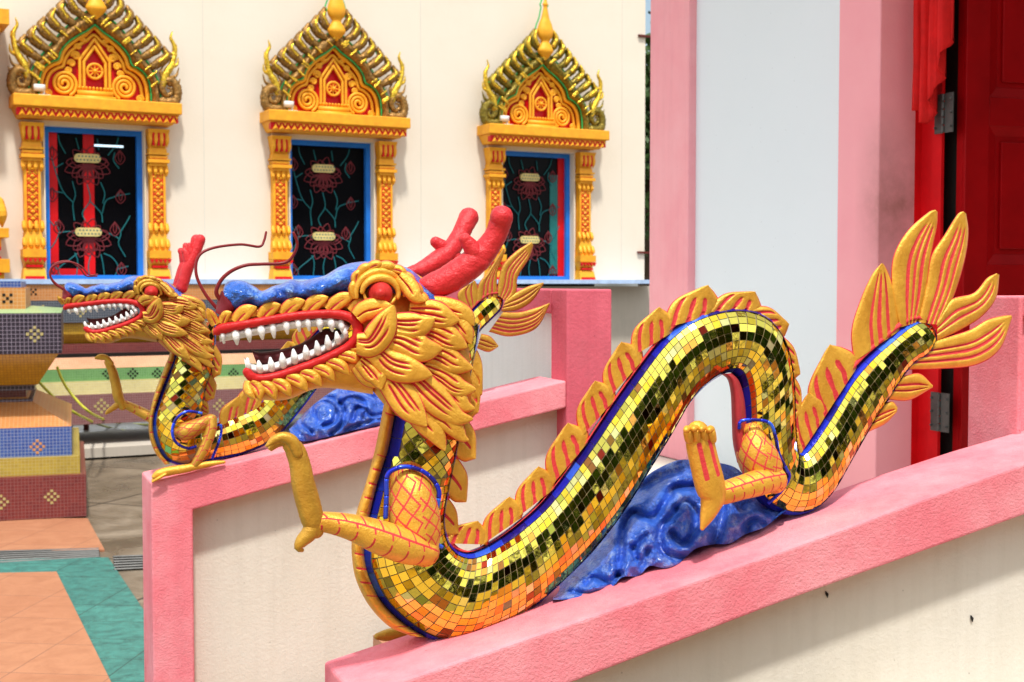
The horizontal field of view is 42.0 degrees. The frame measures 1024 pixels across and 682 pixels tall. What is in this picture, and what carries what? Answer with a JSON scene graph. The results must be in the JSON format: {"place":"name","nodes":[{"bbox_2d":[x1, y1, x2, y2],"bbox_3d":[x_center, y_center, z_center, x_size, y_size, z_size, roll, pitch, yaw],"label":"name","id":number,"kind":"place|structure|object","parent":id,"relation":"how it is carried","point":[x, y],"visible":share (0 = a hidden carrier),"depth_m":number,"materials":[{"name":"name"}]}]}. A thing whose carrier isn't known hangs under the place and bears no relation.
{"place":"outdoors","nodes":[
{"label":"outdoors","id":0,"kind":"place"},
{"bbox_2d":[0,518,104,551],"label":"paving","id":1,"kind":"structure","parent":0,"point":[47,533],"depth_m":7.88,"materials":[{"name":"orange tile"}]},
{"bbox_2d":[0,281,86,520],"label":"tiered plinth","id":2,"kind":"structure","parent":1,"relation":"on","point":[42,466],"depth_m":8.45,"materials":[{"name":"multicoloured tile"}]},
{"bbox_2d":[0,572,110,681],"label":"orange paving","id":3,"kind":"structure","parent":0,"point":[44,636],"depth_m":5.61,"materials":[{"name":"tile"}]},
{"bbox_2d":[0,557,144,681],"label":"green paving","id":4,"kind":"structure","parent":0,"point":[107,607],"depth_m":6.12,"materials":[{"name":"tile"}]},
{"bbox_2d":[325,295,1023,681],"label":"stair balustrade","id":5,"kind":"object","parent":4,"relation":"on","point":[913,573],"visible":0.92,"depth_m":2.51,"materials":[{"name":"pink paint"}]},
{"bbox_2d":[194,205,1011,640],"bbox_3d":[0.275,0.139,2.461,1.680,0.787,0.253,-1,3,-22],"label":"dragon statue","id":6,"kind":"object","parent":5,"relation":"on","point":[604,511],"visible":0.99,"depth_m":2.37,"materials":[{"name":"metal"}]},
{"bbox_2d":[72,424,88,429],"bbox_3d":[-4.512,0.478,13.295,0.448,0.876,0.580,0,3,0],"label":"metal stand","id":7,"kind":"object","parent":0,"point":[86,426],"visible":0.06,"depth_m":13.54,"materials":[{"name":"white metal"}]},
{"bbox_2d":[61,414,302,609],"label":"ground","id":8,"kind":"structure","parent":0,"point":[114,500],"depth_m":9.18,"materials":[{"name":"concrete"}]},
{"bbox_2d":[0,548,99,562],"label":"drain grate","id":9,"kind":"object","parent":8,"relation":"on","point":[30,555],"visible":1,"depth_m":7.30,"materials":[{"name":"grey metal"}]},
{"bbox_2d":[38,382,123,429],"bbox_3d":[-3.274,0.614,11.887,1.787,0.774,3.789,0,3,0],"label":"hose","id":10,"kind":"object","parent":8,"relation":"on","point":[73,411],"visible":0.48,"depth_m":10.22,"materials":[{"name":"yellow rubber"}]},
{"bbox_2d":[56,366,148,425],"bbox_3d":[-3.374,0.549,12.173,0.920,0.882,4.457,0,3,-10],"label":"hose","id":11,"kind":"object","parent":8,"relation":"on","point":[74,397],"visible":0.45,"depth_m":10.21,"materials":[{"name":"yellow rubber"}]},
{"bbox_2d":[112,555,142,570],"bbox_3d":[-1.964,1.179,7.124,0.341,0.015,0.348,-1,3,-15],"label":"drain grate","id":12,"kind":"object","parent":8,"relation":"on","point":[126,562],"visible":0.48,"depth_m":7.08,"materials":[{"name":"grey metal"}]},
{"bbox_2d":[0,0,650,457],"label":"temple building","id":13,"kind":"structure","parent":8,"relation":"on","point":[146,136],"depth_m":12.92,"materials":[{"name":"beige paint"}]},
{"bbox_2d":[34,84,46,94],"bbox_3d":[-4.140,-2.204,11.737,0.135,0.100,0.080,-1,3,-28],"label":"spot lamp","id":14,"kind":"object","parent":13,"relation":"attached to","point":[39,87],"visible":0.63,"depth_m":11.69,"materials":[{"name":"white plastic"}]},
{"bbox_2d":[6,0,181,278],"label":"window","id":15,"kind":"structure","parent":13,"relation":"in","point":[96,118],"depth_m":12.12,"materials":[{"name":"gold paint"}]},
{"bbox_2d":[284,101,296,110],"bbox_3d":[-2.132,-2.252,12.822,0.135,0.100,0.080,-1,3,-28],"label":"spot lamp","id":16,"kind":"object","parent":13,"relation":"attached to","point":[288,104],"visible":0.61,"depth_m":12.78,"materials":[{"name":"white plastic"}]},
{"bbox_2d":[260,0,410,278],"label":"window","id":17,"kind":"structure","parent":13,"relation":"in","point":[326,149],"depth_m":13.20,"materials":[{"name":"gold paint"}]},
{"bbox_2d":[500,115,512,124],"bbox_3d":[-0.067,-2.301,13.937,0.135,0.100,0.080,-1,3,-28],"label":"spot lamp","id":18,"kind":"object","parent":13,"relation":"attached to","point":[503,118],"visible":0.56,"depth_m":13.89,"materials":[{"name":"white plastic"}]},
{"bbox_2d":[477,0,609,279],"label":"window","id":19,"kind":"structure","parent":13,"relation":"in","point":[531,162],"depth_m":14.34,"materials":[{"name":"gold paint"}]},
{"bbox_2d":[142,288,610,681],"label":"stair balustrade","id":20,"kind":"object","parent":8,"relation":"on","point":[237,587],"visible":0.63,"depth_m":3.78,"materials":[{"name":"pink paint"}]},
{"bbox_2d":[49,234,549,482],"bbox_3d":[-0.552,0.031,3.817,1.458,0.665,0.248,-1,3,-22],"label":"dragon statue","id":21,"kind":"object","parent":20,"relation":"on","point":[187,433],"visible":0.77,"depth_m":3.65,"materials":[{"name":"metal"}]},
{"bbox_2d":[373,635,387,645],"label":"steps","id":22,"kind":"structure","parent":8,"relation":"on","point":[376,642],"depth_m":3.77,"materials":[{"name":"orange tile"}]},
{"bbox_2d":[638,11,650,285],"bbox_3d":[1.928,-2.067,19.469,4.136,5.858,3.781,-3,4,-45],"label":"leafy tree","id":23,"kind":"object","parent":8,"relation":"on","point":[647,164],"visible":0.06,"depth_m":18.50,"materials":[{"name":"green plant"}]},
{"bbox_2d":[647,455,676,474],"bbox_3d":[2.017,0.930,5.471,4.800,0.660,4.800,-1,3,-22],"label":"landing","id":24,"kind":"object","parent":8,"relation":"on","point":[660,461],"depth_m":6.22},
{"bbox_2d":[594,0,650,285],"label":"sky","id":25,"kind":"structure","parent":0,"point":[647,2],"materials":[{"name":"white"}]},
{"bbox_2d":[649,0,1023,490],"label":"shrine building","id":26,"kind":"structure","parent":0,"point":[808,170],"depth_m":5.22,"materials":[{"name":"pink paint"}]},
{"bbox_2d":[912,0,953,123],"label":"curtain","id":27,"kind":"object","parent":26,"relation":"hanging from","point":[933,30],"visible":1,"depth_m":4.74,"materials":[{"name":"red fabric"}]},
{"bbox_2d":[952,0,1023,450],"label":"door","id":28,"kind":"structure","parent":26,"relation":"in","point":[990,107],"depth_m":4.77,"materials":[{"name":"red paint"}]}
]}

